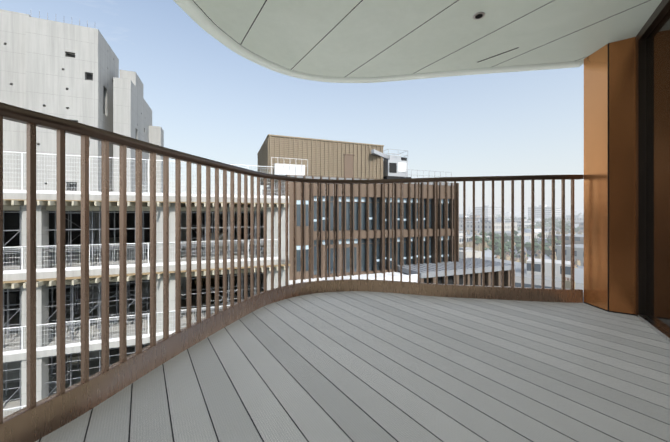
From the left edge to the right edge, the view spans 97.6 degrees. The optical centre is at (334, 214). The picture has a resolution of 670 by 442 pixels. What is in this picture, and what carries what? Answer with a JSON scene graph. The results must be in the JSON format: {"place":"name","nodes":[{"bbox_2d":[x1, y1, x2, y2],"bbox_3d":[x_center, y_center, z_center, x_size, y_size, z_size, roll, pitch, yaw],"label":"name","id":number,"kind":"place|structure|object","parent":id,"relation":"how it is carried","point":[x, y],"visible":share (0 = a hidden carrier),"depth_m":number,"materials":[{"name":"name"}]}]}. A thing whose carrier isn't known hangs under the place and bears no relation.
{"place":"outdoors","nodes":[
{"label":"outdoors","id":0,"kind":"place"},
{"bbox_2d":[0,9,290,417],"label":"construction building","id":1,"kind":"structure","parent":0,"point":[71,72],"depth_m":17.94,"materials":[{"name":"white concrete"}]},
{"bbox_2d":[3,153,288,415],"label":"safety railings","id":2,"kind":"object","parent":1,"relation":"on","point":[144,189],"visible":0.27,"depth_m":14.46,"materials":[{"name":"grey metal"}]},
{"bbox_2d":[0,0,583,213],"label":"sky","id":3,"kind":"structure","parent":0,"point":[210,101],"materials":[{"name":"blue"}]},
{"bbox_2d":[35,291,669,441],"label":"balcony floor","id":4,"kind":"structure","parent":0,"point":[355,366],"depth_m":1.66,"materials":[{"name":"grey wood"}]},
{"bbox_2d":[584,37,635,315],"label":"column","id":5,"kind":"structure","parent":4,"relation":"on","point":[609,177],"depth_m":2.81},
{"bbox_2d":[636,0,669,341],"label":"door frame","id":6,"kind":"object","parent":4,"relation":"on","point":[653,173],"depth_m":2.48,"materials":[{"name":"brown glass"}]},
{"bbox_2d":[193,0,661,76],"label":"ceiling","id":7,"kind":"structure","parent":0,"point":[354,38],"depth_m":2.63,"materials":[{"name":"white paint"}]},
{"bbox_2d":[173,0,583,82],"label":"ceiling edge trim","id":8,"kind":"structure","parent":7,"relation":"attached to","point":[192,10],"depth_m":3.28,"materials":[{"name":"white paint"}]},
{"bbox_2d":[473,12,484,19],"bbox_3d":[1.190,-1.643,2.424,0.092,0.010,0.092,0,0,-2],"label":"ceiling downlight","id":9,"kind":"object","parent":7,"relation":"in","point":[478,15],"visible":1,"depth_m":2.41,"materials":[{"name":"metal"}]},
{"bbox_2d":[477,47,518,62],"bbox_3d":[1.672,-1.645,3.025,0.012,0.004,0.389,0,0,-44],"label":"ceiling slot","id":10,"kind":"object","parent":7,"relation":"in","point":[498,54],"visible":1,"depth_m":3.02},
{"label":"ground surface","id":11,"kind":"structure","parent":0,"visible":0},
{"bbox_2d":[257,134,515,286],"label":"office building","id":12,"kind":"structure","parent":11,"relation":"on","point":[309,158],"depth_m":26.55,"materials":[{"name":"brown metal"}]},
{"bbox_2d":[459,205,583,302],"bbox_3d":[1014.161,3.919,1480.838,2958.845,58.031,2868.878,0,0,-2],"label":"distant city buildings","id":13,"kind":"structure","parent":11,"relation":"on","point":[579,258],"depth_m":112.26,"materials":[{"name":"concrete"},{"name":"render"},{"name":"glass"}]},
{"bbox_2d":[462,212,583,259],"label":"city trees","id":14,"kind":"object","parent":11,"relation":"on","point":[507,244],"visible":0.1,"depth_m":125.85,"materials":[{"name":"green plant"}]},
{"bbox_3d":[3.622,17.114,-2.610,11.144,31.640,12.652,0,0,-2],"label":"lower building mass","id":15,"kind":"object","parent":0,"visible":0},
{"bbox_2d":[0,102,583,441],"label":"balcony balustrade","id":16,"kind":"object","parent":15,"relation":"on","point":[33,420],"visible":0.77,"depth_m":1.98,"materials":[{"name":"brown metal"}]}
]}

